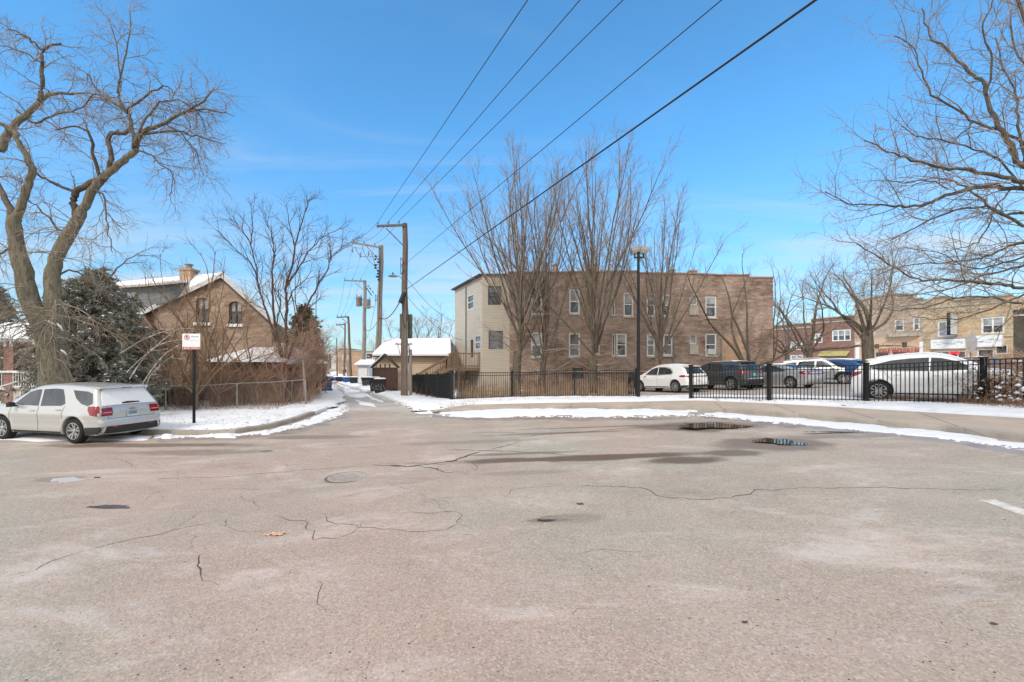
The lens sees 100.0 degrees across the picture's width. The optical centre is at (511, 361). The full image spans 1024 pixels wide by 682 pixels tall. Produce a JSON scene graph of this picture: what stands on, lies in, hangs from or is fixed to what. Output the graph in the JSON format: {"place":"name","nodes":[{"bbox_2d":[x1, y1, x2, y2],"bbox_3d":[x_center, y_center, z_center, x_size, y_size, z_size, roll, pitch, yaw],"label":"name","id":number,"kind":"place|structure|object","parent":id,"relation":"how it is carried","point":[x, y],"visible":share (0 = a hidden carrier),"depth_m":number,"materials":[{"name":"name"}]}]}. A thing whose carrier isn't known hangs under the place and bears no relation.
{"place":"outdoors","nodes":[
{"label":"outdoors","id":0,"kind":"place"},
{"bbox_2d":[0,385,342,429],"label":"ground","id":1,"kind":"structure","parent":0,"point":[248,405],"depth_m":20.15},
{"bbox_2d":[0,286,24,394],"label":"conifer","id":2,"kind":"object","parent":1,"relation":"on","point":[8,301],"visible":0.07,"depth_m":24.11,"materials":[{"name":"green plant"}]},
{"bbox_2d":[0,316,161,400],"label":"brick house","id":3,"kind":"structure","parent":1,"relation":"on","point":[147,322],"depth_m":23.74,"materials":[{"name":"brown brick"}]},
{"bbox_2d":[0,266,172,403],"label":"conifer","id":4,"kind":"object","parent":1,"relation":"on","point":[83,299],"visible":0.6,"depth_m":17.13,"materials":[{"name":"green plant"}]},
{"bbox_2d":[0,322,201,403],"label":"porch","id":5,"kind":"object","parent":1,"relation":"on","point":[11,363],"visible":0.16,"depth_m":20.05,"materials":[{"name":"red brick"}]},
{"bbox_2d":[0,0,258,395],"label":"bare tree","id":6,"kind":"object","parent":1,"relation":"on","point":[46,318],"visible":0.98,"depth_m":14.64,"materials":[{"name":"brown plant"}]},
{"bbox_2d":[141,349,201,405],"bbox_3d":[-17.566,0.695,21.430,4.595,2.960,3.543,0,0,36],"label":"bare shrub","id":7,"kind":"object","parent":1,"relation":"on","point":[164,374],"visible":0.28,"depth_m":20.87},
{"bbox_2d":[104,276,241,401],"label":"bare tree","id":8,"kind":"object","parent":1,"relation":"on","point":[184,333],"visible":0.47,"depth_m":21.38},
{"bbox_2d":[86,263,284,399],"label":"brick house","id":9,"kind":"structure","parent":1,"relation":"on","point":[258,324],"depth_m":24.09,"materials":[{"name":"brown"}]},
{"bbox_2d":[191,295,212,325],"bbox_3d":[-17.328,-2.886,24.086,1.208,1.702,0.230,0,0,-2],"label":"window","id":10,"kind":"structure","parent":9,"relation":"in","point":[206,313],"depth_m":24.13,"materials":[{"name":"glass"}]},
{"bbox_2d":[224,299,245,326],"bbox_3d":[-15.522,-2.751,24.140,1.211,1.564,0.230,0,0,-2],"label":"window","id":11,"kind":"structure","parent":9,"relation":"in","point":[231,303],"depth_m":24.18,"materials":[{"name":"glass"}]},
{"bbox_2d":[98,226,291,408],"bbox_3d":[-14.733,-1.903,19.063,7.221,8.487,9.013,0,0,0],"label":"bare tree","id":12,"kind":"object","parent":1,"relation":"on","point":[199,368],"visible":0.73,"depth_m":19.35,"materials":[{"name":"plant"}]},
{"bbox_2d":[158,337,231,405],"bbox_3d":[-16.645,0.332,21.940,5.280,3.686,3.220,0,0,43],"label":"bare shrub","id":13,"kind":"object","parent":1,"relation":"on","point":[187,373],"visible":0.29,"depth_m":21.20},
{"bbox_2d":[69,234,324,406],"bbox_3d":[-13.652,-1.691,19.985,6.803,8.065,8.796,0,0,0],"label":"bare tree","id":14,"kind":"object","parent":1,"relation":"on","point":[210,370],"visible":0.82,"depth_m":20.08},
{"bbox_2d":[170,352,248,404],"bbox_3d":[-15.093,0.830,21.723,3.457,2.713,4.179,0,0,-28],"label":"bare shrub","id":15,"kind":"object","parent":1,"relation":"on","point":[211,383],"visible":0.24,"depth_m":21.39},
{"bbox_2d":[149,409,287,429],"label":"snow lawn","id":16,"kind":"structure","parent":1,"relation":"on","point":[227,416],"depth_m":15.91,"materials":[{"name":"snow"}]},
{"bbox_2d":[120,327,187,387],"bbox_3d":[-14.138,0.101,17.055,2.417,3.118,0.362,0,0,-20],"label":"arching cane","id":17,"kind":"object","parent":16,"relation":"on","point":[157,345],"visible":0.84,"depth_m":17.05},
{"bbox_2d":[182,332,199,422],"bbox_3d":[-10.942,0.662,14.689,0.612,3.354,0.064,0,0,0],"label":"parking sign","id":18,"kind":"object","parent":16,"relation":"on","point":[191,341],"visible":0.99,"depth_m":14.68,"materials":[{"name":"white metal"}]},
{"bbox_2d":[186,338,254,404],"bbox_3d":[-14.172,0.473,21.619,2.942,3.399,4.298,0,0,0],"label":"bare shrub","id":19,"kind":"object","parent":1,"relation":"on","point":[228,374],"visible":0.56,"depth_m":21.14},
{"bbox_2d":[156,361,306,409],"bbox_3d":[-13.629,1.087,19.399,7.963,2.306,0.371,0,0,-22],"label":"chain link fence","id":20,"kind":"object","parent":1,"relation":"on","point":[304,388],"visible":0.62,"depth_m":19.95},
{"bbox_2d":[200,351,275,403],"bbox_3d":[-13.913,0.724,22.302,3.826,2.898,3.465,0,0,0],"label":"bare shrub","id":21,"kind":"object","parent":1,"relation":"on","point":[244,379],"visible":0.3,"depth_m":21.74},
{"bbox_2d":[163,385,314,407],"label":"dry stalks","id":22,"kind":"object","parent":1,"relation":"on","point":[234,402],"visible":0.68,"depth_m":20.88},
{"bbox_2d":[198,343,327,402],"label":"garage","id":23,"kind":"structure","parent":1,"relation":"on","point":[257,362],"depth_m":22.47,"materials":[{"name":"brick"}]},
{"bbox_2d":[193,272,335,403],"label":"bare tree","id":24,"kind":"object","parent":1,"relation":"on","point":[249,365],"visible":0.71,"depth_m":21.66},
{"bbox_2d":[235,331,312,403],"bbox_3d":[-12.892,0.206,22.500,4.214,3.931,4.644,0,0,0],"label":"bare shrub","id":25,"kind":"object","parent":1,"relation":"on","point":[277,351],"visible":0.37,"depth_m":22.24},
{"bbox_2d":[196,183,369,401],"bbox_3d":[-11.579,-3.648,22.549,8.296,11.645,3.776,0,0,0],"label":"bare tree","id":26,"kind":"object","parent":1,"relation":"on","point":[287,283],"visible":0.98,"depth_m":22.64,"materials":[{"name":"plant"}]},
{"bbox_2d":[239,314,335,402],"bbox_3d":[-11.650,-0.217,23.038,5.034,4.782,5.499,0,0,-30],"label":"bare shrub","id":27,"kind":"object","parent":1,"relation":"on","point":[284,375],"visible":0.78,"depth_m":22.18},
{"bbox_2d":[264,249,328,349],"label":"bare tree","id":28,"kind":"object","parent":1,"relation":"on","point":[293,300],"visible":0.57,"depth_m":26.65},
{"bbox_2d":[288,302,332,392],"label":"conifer","id":29,"kind":"object","parent":1,"relation":"on","point":[307,314],"visible":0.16,"depth_m":27.18,"materials":[{"name":"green plant"}]},
{"bbox_2d":[269,313,352,400],"bbox_3d":[-11.406,-0.265,23.294,6.327,4.874,4.484,0,0,44],"label":"bare shrub","id":30,"kind":"object","parent":1,"relation":"on","point":[320,387],"visible":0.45,"depth_m":23.58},
{"bbox_2d":[280,384,345,415],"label":"snow verge","id":31,"kind":"structure","parent":1,"relation":"on","point":[330,398],"depth_m":21.24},
{"bbox_2d":[332,382,415,411],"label":"alley","id":32,"kind":"structure","parent":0,"point":[384,405],"depth_m":22.59,"materials":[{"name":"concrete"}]},
{"bbox_2d":[0,368,1023,681],"bbox_3d":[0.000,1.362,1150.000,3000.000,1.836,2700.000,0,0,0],"label":"road","id":33,"kind":"structure","parent":0,"point":[824,536],"depth_m":4.57,"materials":[{"name":"asphalt"}]},
{"bbox_2d":[0,432,151,441],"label":"snow gutter","id":34,"kind":"object","parent":33,"relation":"on","point":[33,437],"visible":0.58,"depth_m":12.59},
{"bbox_2d":[0,381,159,442],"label":"parked car","id":35,"kind":"object","parent":33,"relation":"on","point":[77,412],"visible":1,"depth_m":12.19,"materials":[{"name":"silver metal"}]},
{"bbox_2d":[120,411,314,434],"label":"curb","id":36,"kind":"structure","parent":33,"relation":"on","point":[204,432],"depth_m":13.50,"materials":[{"name":"concrete"}]},
{"bbox_2d":[153,404,348,437],"bbox_3d":[-8.469,2.256,17.540,3.463,0.082,10.690,0,0,12],"label":"snow gutter","id":37,"kind":"object","parent":33,"relation":"on","point":[329,413],"visible":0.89,"depth_m":15.84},
{"bbox_2d":[156,412,354,442],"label":"melt water","id":38,"kind":"structure","parent":33,"relation":"on","point":[326,422],"depth_m":13.30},
{"bbox_2d":[14,442,516,612],"bbox_3d":[-2.201,2.157,6.698,7.770,0.185,6.447,0,0,-21],"label":"road crack","id":39,"kind":"object","parent":33,"relation":"on","point":[326,518],"visible":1,"depth_m":5.89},
{"bbox_2d":[324,471,367,482],"bbox_3d":[-3.121,2.184,8.163,0.820,0.014,0.820,0,0,0],"label":"manhole cover","id":40,"kind":"object","parent":33,"relation":"on","point":[345,477],"visible":1,"depth_m":8.12,"materials":[{"name":"metal"}]},
{"bbox_2d":[490,410,558,415],"bbox_3d":[0.514,2.053,17.160,3.298,0.187,1.780,0,0,40],"label":"snow patch","id":41,"kind":"object","parent":33,"relation":"on","point":[525,412],"visible":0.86,"depth_m":16.99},
{"bbox_2d":[415,408,697,417],"bbox_3d":[1.206,2.025,17.186,11.812,0.422,3.459,0,0,13],"label":"snow gutter","id":42,"kind":"object","parent":33,"relation":"on","point":[590,412],"visible":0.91,"depth_m":16.59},
{"bbox_2d":[429,414,697,420],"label":"snow","id":43,"kind":"structure","parent":33,"relation":"on","point":[635,417],"depth_m":15.22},
{"bbox_2d":[678,422,752,427],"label":"puddle","id":44,"kind":"object","parent":33,"relation":"on","point":[706,425],"visible":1,"depth_m":12.33,"materials":[{"name":"grey liquid"}]},
{"bbox_2d":[432,404,1023,441],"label":"curb","id":45,"kind":"structure","parent":33,"relation":"on","point":[989,433],"depth_m":13.48,"materials":[{"name":"concrete"}]},
{"bbox_2d":[752,438,809,444],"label":"puddle","id":46,"kind":"object","parent":33,"relation":"on","point":[781,441],"visible":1,"depth_m":9.93,"materials":[{"name":"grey liquid"}]},
{"bbox_2d":[699,415,1023,455],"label":"melt water","id":47,"kind":"structure","parent":33,"relation":"on","point":[1009,449],"depth_m":10.41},
{"bbox_2d":[704,412,1023,447],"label":"snow gutter","id":48,"kind":"object","parent":33,"relation":"on","point":[885,429],"visible":0.92,"depth_m":11.14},
{"bbox_2d":[700,414,1023,449],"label":"snow crumbs","id":49,"kind":"object","parent":48,"relation":"on","point":[896,432],"visible":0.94,"depth_m":10.44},
{"bbox_2d":[980,500,1023,514],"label":"road marking","id":50,"kind":"object","parent":33,"relation":"on","point":[1014,509],"visible":1,"depth_m":5.50,"materials":[{"name":"paint"}]},
{"bbox_2d":[0,0,1023,353],"label":"sky","id":51,"kind":"structure","parent":0,"point":[352,94],"materials":[{"name":"blue"}]},
{"bbox_2d":[327,371,1023,417],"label":"ground","id":52,"kind":"structure","parent":0,"point":[390,398],"depth_m":18.70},
{"bbox_2d":[344,278,373,359],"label":"utility pole","id":53,"kind":"object","parent":52,"relation":"on","point":[366,304],"visible":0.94,"depth_m":41.80,"materials":[{"name":"brown wood"}]},
{"bbox_2d":[345,350,374,375],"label":"brick building","id":54,"kind":"structure","parent":52,"relation":"on","point":[356,355],"depth_m":50.09,"materials":[{"name":"beige brick"}]},
{"bbox_2d":[354,360,374,383],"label":"garage","id":55,"kind":"structure","parent":52,"relation":"on","point":[364,369],"depth_m":39.52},
{"bbox_2d":[352,239,383,366],"bbox_3d":[-11.409,-3.593,34.057,2.396,12.122,0.671,0,0,0],"label":"utility pole","id":56,"kind":"object","parent":52,"relation":"on","point":[379,303],"visible":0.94,"depth_m":33.95,"materials":[{"name":"brown wood"}]},
{"bbox_2d":[370,353,399,390],"bbox_3d":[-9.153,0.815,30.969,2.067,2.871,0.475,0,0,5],"label":"garage","id":57,"kind":"structure","parent":52,"relation":"on","point":[389,374],"depth_m":30.90,"materials":[{"name":"brick"}]},
{"bbox_2d":[342,381,443,410],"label":"snow verge","id":58,"kind":"structure","parent":52,"relation":"on","point":[417,407],"depth_m":23.05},
{"bbox_2d":[377,221,411,395],"bbox_3d":[-7.053,-3.019,25.900,2.118,10.933,0.961,0,0,-19],"label":"utility pole","id":59,"kind":"object","parent":52,"relation":"on","point":[405,325],"visible":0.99,"depth_m":25.88,"materials":[{"name":"brown wood"}]},
{"bbox_2d":[392,0,579,216],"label":"power line","id":60,"kind":"object","parent":59,"relation":"attached to","point":[499,93],"visible":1,"depth_m":13.16,"materials":[{"name":"metal"}]},
{"bbox_2d":[399,0,622,220],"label":"power line","id":61,"kind":"object","parent":59,"relation":"attached to","point":[525,96],"visible":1,"depth_m":13.30,"materials":[{"name":"metal"}]},
{"bbox_2d":[409,0,721,260],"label":"power line","id":62,"kind":"object","parent":59,"relation":"attached to","point":[596,104],"visible":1,"depth_m":9.81,"materials":[{"name":"metal"}]},
{"bbox_2d":[407,0,816,288],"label":"power line","id":63,"kind":"object","parent":59,"relation":"attached to","point":[745,49],"visible":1,"depth_m":7.30,"materials":[{"name":"metal"}]},
{"bbox_2d":[370,338,454,389],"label":"garage","id":64,"kind":"structure","parent":52,"relation":"on","point":[427,352],"depth_m":32.29,"materials":[{"name":"beige"}]},
{"bbox_2d":[382,305,443,337],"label":"bare tree","id":65,"kind":"object","parent":52,"relation":"on","point":[415,320],"visible":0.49,"depth_m":63.92,"materials":[{"name":"brown plant"}]},
{"bbox_2d":[382,300,454,343],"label":"bare tree","id":66,"kind":"object","parent":52,"relation":"on","point":[439,326],"visible":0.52,"depth_m":61.79,"materials":[{"name":"brown plant"}]},
{"bbox_2d":[412,370,452,399],"bbox_3d":[-5.081,1.391,26.055,0.225,1.874,8.098,0,0,-29],"label":"iron fence","id":67,"kind":"object","parent":52,"relation":"on","point":[437,385],"visible":0.84,"depth_m":24.97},
{"bbox_2d":[418,352,479,389],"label":"wooden deck","id":68,"kind":"structure","parent":52,"relation":"on","point":[451,360],"depth_m":30.78,"materials":[{"name":"brown wood"}]},
{"bbox_2d":[380,390,655,410],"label":"snow verge","id":69,"kind":"structure","parent":52,"relation":"on","point":[426,402],"depth_m":20.99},
{"bbox_2d":[452,369,636,398],"bbox_3d":[1.577,1.296,22.402,9.479,1.926,0.902,0,0,7],"label":"iron fence","id":70,"kind":"object","parent":52,"relation":"on","point":[558,373],"visible":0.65,"depth_m":22.63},
{"bbox_2d":[456,388,634,397],"bbox_3d":[3.208,1.950,31.281,15.469,0.287,17.769,0,0,0],"label":"soil strip","id":71,"kind":"object","parent":52,"relation":"on","point":[499,393],"visible":0.06,"depth_m":26.56,"materials":[{"name":"brown soil"}]},
{"bbox_2d":[408,118,623,394],"bbox_3d":[1.071,-5.588,24.842,11.420,15.533,10.009,0,0,45],"label":"bare tree","id":72,"kind":"object","parent":71,"relation":"on","point":[520,317],"visible":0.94,"depth_m":24.96,"materials":[{"name":"brown plant"}]},
{"bbox_2d":[456,143,600,392],"bbox_3d":[1.686,-5.095,27.057,7.558,14.477,8.556,0,0,-41],"label":"bare tree","id":73,"kind":"object","parent":71,"relation":"on","point":[544,357],"visible":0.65,"depth_m":26.12,"materials":[{"name":"brown plant"}]},
{"bbox_2d":[453,376,634,397],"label":"dry stalks","id":74,"kind":"object","parent":71,"relation":"on","point":[524,391],"visible":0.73,"depth_m":24.16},
{"bbox_2d":[450,113,685,392],"bbox_3d":[4.046,-5.748,24.707,11.693,15.738,11.206,0,0,-40],"label":"bare tree","id":75,"kind":"object","parent":71,"relation":"on","point":[597,330],"visible":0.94,"depth_m":25.50,"materials":[{"name":"brown plant"}]},
{"bbox_2d":[451,264,773,390],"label":"apartment building","id":76,"kind":"structure","parent":52,"relation":"on","point":[703,345],"depth_m":31.25,"materials":[{"name":"brown brick"}]},
{"bbox_2d":[489,331,502,348],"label":"window","id":77,"kind":"structure","parent":76,"relation":"in","point":[492,345],"depth_m":30.10,"materials":[{"name":"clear glass"}]},
{"bbox_2d":[569,289,579,314],"bbox_3d":[4.448,-4.243,30.666,0.906,1.865,0.267,0,0,-7],"label":"window","id":78,"kind":"structure","parent":76,"relation":"in","point":[576,311],"depth_m":30.69,"materials":[{"name":"white glass"}]},
{"bbox_2d":[569,333,579,357],"bbox_3d":[4.448,-1.160,30.669,0.953,1.820,0.273,0,0,-7],"label":"window","id":79,"kind":"structure","parent":76,"relation":"in","point":[571,335],"depth_m":30.69,"materials":[{"name":"white glass"}]},
{"bbox_2d":[615,333,627,357],"bbox_3d":[7.916,-1.178,31.119,0.930,1.754,0.270,0,0,-7],"label":"window","id":80,"kind":"structure","parent":76,"relation":"in","point":[621,338],"depth_m":31.15,"materials":[{"name":"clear glass"}]},
{"bbox_2d":[623,292,634,317],"bbox_3d":[8.437,-4.110,31.183,0.885,1.849,0.264,0,0,-7],"label":"window","id":81,"kind":"structure","parent":76,"relation":"in","point":[626,308],"depth_m":31.21,"materials":[{"name":"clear glass"}]},
{"bbox_2d":[705,296,716,318],"bbox_3d":[14.792,-4.033,32.020,1.028,1.708,0.282,0,0,-7],"label":"window","id":82,"kind":"structure","parent":76,"relation":"in","point":[710,304],"depth_m":32.05,"materials":[{"name":"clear glass"}]},
{"bbox_2d":[705,333,717,356],"bbox_3d":[14.792,-1.237,32.020,1.028,1.754,0.282,0,0,-7],"label":"window","id":83,"kind":"structure","parent":76,"relation":"in","point":[710,338],"depth_m":32.04,"materials":[{"name":"white glass"}]},
{"bbox_2d":[630,246,648,396],"bbox_3d":[6.195,-1.872,20.958,0.869,7.519,0.444,0,0,0],"label":"lamp post","id":84,"kind":"object","parent":52,"relation":"on","point":[638,250],"visible":0.91,"depth_m":20.89,"materials":[{"name":"black metal"}]},
{"bbox_2d":[595,178,748,390],"bbox_3d":[9.765,-4.895,27.949,9.571,14.062,7.678,0,0,-42],"label":"bare tree","id":85,"kind":"object","parent":52,"relation":"on","point":[662,301],"visible":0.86,"depth_m":27.96,"materials":[{"name":"brown plant"}]},
{"bbox_2d":[729,257,796,362],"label":"bare tree","id":86,"kind":"object","parent":52,"relation":"on","point":[779,308],"visible":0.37,"depth_m":33.52,"materials":[{"name":"brown plant"}]},
{"bbox_2d":[685,242,876,365],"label":"bare tree","id":87,"kind":"object","parent":52,"relation":"on","point":[739,355],"visible":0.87,"depth_m":30.13,"materials":[{"name":"brown plant"}]},
{"bbox_2d":[773,322,810,362],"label":"shop building","id":88,"kind":"structure","parent":52,"relation":"on","point":[800,353],"depth_m":62.26,"materials":[{"name":"red brick"}]},
{"bbox_2d":[773,277,862,359],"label":"bare tree","id":89,"kind":"object","parent":52,"relation":"on","point":[784,351],"visible":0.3,"depth_m":43.63,"materials":[{"name":"brown plant"}]},
{"bbox_2d":[638,394,1023,415],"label":"snow verge","id":90,"kind":"structure","parent":52,"relation":"on","point":[964,408],"depth_m":14.53,"materials":[{"name":"snow"}]},
{"bbox_2d":[810,315,854,358],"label":"shop building","id":91,"kind":"structure","parent":52,"relation":"on","point":[842,336],"depth_m":56.93,"materials":[{"name":"red brick"}]},
{"bbox_2d":[832,329,850,340],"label":"window","id":92,"kind":"structure","parent":91,"relation":"in","point":[839,335],"depth_m":56.30,"materials":[{"name":"white glass"}]},
{"bbox_2d":[761,220,933,362],"bbox_3d":[17.287,-2.579,21.955,7.119,8.418,6.713,0,0,0],"label":"bare tree","id":93,"kind":"object","parent":52,"relation":"on","point":[867,351],"visible":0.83,"depth_m":21.64,"materials":[{"name":"brown plant"}]},
{"bbox_2d":[773,250,932,358],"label":"bare tree","id":94,"kind":"object","parent":52,"relation":"on","point":[808,352],"visible":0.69,"depth_m":35.61,"materials":[{"name":"brown plant"}]},
{"bbox_2d":[688,357,1023,403],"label":"iron fence","id":95,"kind":"object","parent":52,"relation":"on","point":[982,365],"visible":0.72,"depth_m":15.64,"materials":[{"name":"metal"}]},
{"bbox_2d":[854,293,927,358],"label":"shop building","id":96,"kind":"structure","parent":52,"relation":"on","point":[879,339],"depth_m":50.74,"materials":[{"name":"beige brick"}]},
{"bbox_2d":[781,0,1023,369],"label":"bare tree","id":97,"kind":"object","parent":52,"relation":"on","point":[1005,135],"visible":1,"depth_m":10.18,"materials":[{"name":"brown plant"}]},
{"bbox_2d":[880,391,1023,407],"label":"dry stalks","id":98,"kind":"object","parent":52,"relation":"on","point":[991,403],"visible":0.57,"depth_m":13.89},
{"bbox_2d":[923,294,1023,368],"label":"shop building","id":99,"kind":"structure","parent":52,"relation":"on","point":[940,342],"depth_m":44.69,"materials":[{"name":"yellow brick"}]},
{"bbox_2d":[947,312,957,334],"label":"blade sign","id":100,"kind":"object","parent":99,"relation":"attached to","point":[953,330],"visible":0.7,"depth_m":45.22,"materials":[{"name":"metal"}]},
{"bbox_2d":[981,316,1003,333],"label":"window","id":101,"kind":"structure","parent":99,"relation":"in","point":[988,324],"depth_m":43.43,"materials":[{"name":"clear glass"}]},
{"bbox_2d":[1013,308,1023,359],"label":"shop building","id":102,"kind":"structure","parent":52,"relation":"on","point":[1019,331],"depth_m":41.62,"materials":[{"name":"brick"}]},
{"bbox_2d":[430,400,1023,433],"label":"sidewalk","id":103,"kind":"structure","parent":0,"point":[1007,424],"depth_m":13.30,"materials":[{"name":"concrete"}]},
{"bbox_2d":[600,379,1021,404],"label":"parking lot","id":104,"kind":"structure","parent":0,"point":[653,392],"depth_m":23.86,"materials":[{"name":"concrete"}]},
{"bbox_2d":[640,364,706,392],"bbox_3d":[9.642,0.996,26.753,2.220,1.718,4.776,-1,-2,-27],"label":"parked car","id":105,"kind":"object","parent":104,"relation":"on","point":[674,378],"visible":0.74,"depth_m":25.39,"materials":[{"name":"white paint"}]},
{"bbox_2d":[700,360,764,389],"bbox_3d":[13.221,0.841,27.348,2.323,1.807,4.835,-1,-2,-27],"label":"parked car","id":106,"kind":"object","parent":104,"relation":"on","point":[740,363],"visible":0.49,"depth_m":25.68,"materials":[{"name":"grey paint"}]},
{"bbox_2d":[739,363,824,387],"bbox_3d":[16.579,0.855,27.127,2.250,1.525,5.095,-1,-2,-26],"label":"parked car","id":107,"kind":"object","parent":104,"relation":"on","point":[775,377],"visible":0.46,"depth_m":25.43,"materials":[{"name":"silver metal"}]},
{"bbox_2d":[782,358,848,383],"bbox_3d":[21.315,0.611,30.006,4.833,1.814,2.323,-2,0,38],"label":"parked car","id":108,"kind":"object","parent":104,"relation":"on","point":[811,361],"visible":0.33,"depth_m":29.18,"materials":[{"name":"silver metal"}]},
{"bbox_2d":[828,358,861,383],"bbox_3d":[22.244,0.626,29.844,2.220,1.718,4.776,-2,-1,-24],"label":"parked car","id":109,"kind":"object","parent":104,"relation":"on","point":[844,361],"visible":0.18,"depth_m":28.27,"materials":[{"name":"blue paint"}]},
{"bbox_2d":[851,352,1022,401],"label":"parked car","id":110,"kind":"object","parent":104,"relation":"on","point":[915,357],"visible":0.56,"depth_m":15.43,"materials":[{"name":"white paint"}]},
{"bbox_2d":[939,357,1022,404],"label":"snowy shrub","id":111,"kind":"object","parent":104,"relation":"on","point":[1008,388],"visible":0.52,"depth_m":13.74,"materials":[{"name":"brown plant"}]},
{"bbox_2d":[957,343,1023,371],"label":"bare shrub","id":112,"kind":"object","parent":104,"relation":"on","point":[1008,360],"visible":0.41,"depth_m":24.37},
{"bbox_2d":[975,364,1023,405],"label":"snowy shrub","id":113,"kind":"object","parent":104,"relation":"on","point":[1018,384],"visible":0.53,"depth_m":13.49,"materials":[{"name":"brown plant"}]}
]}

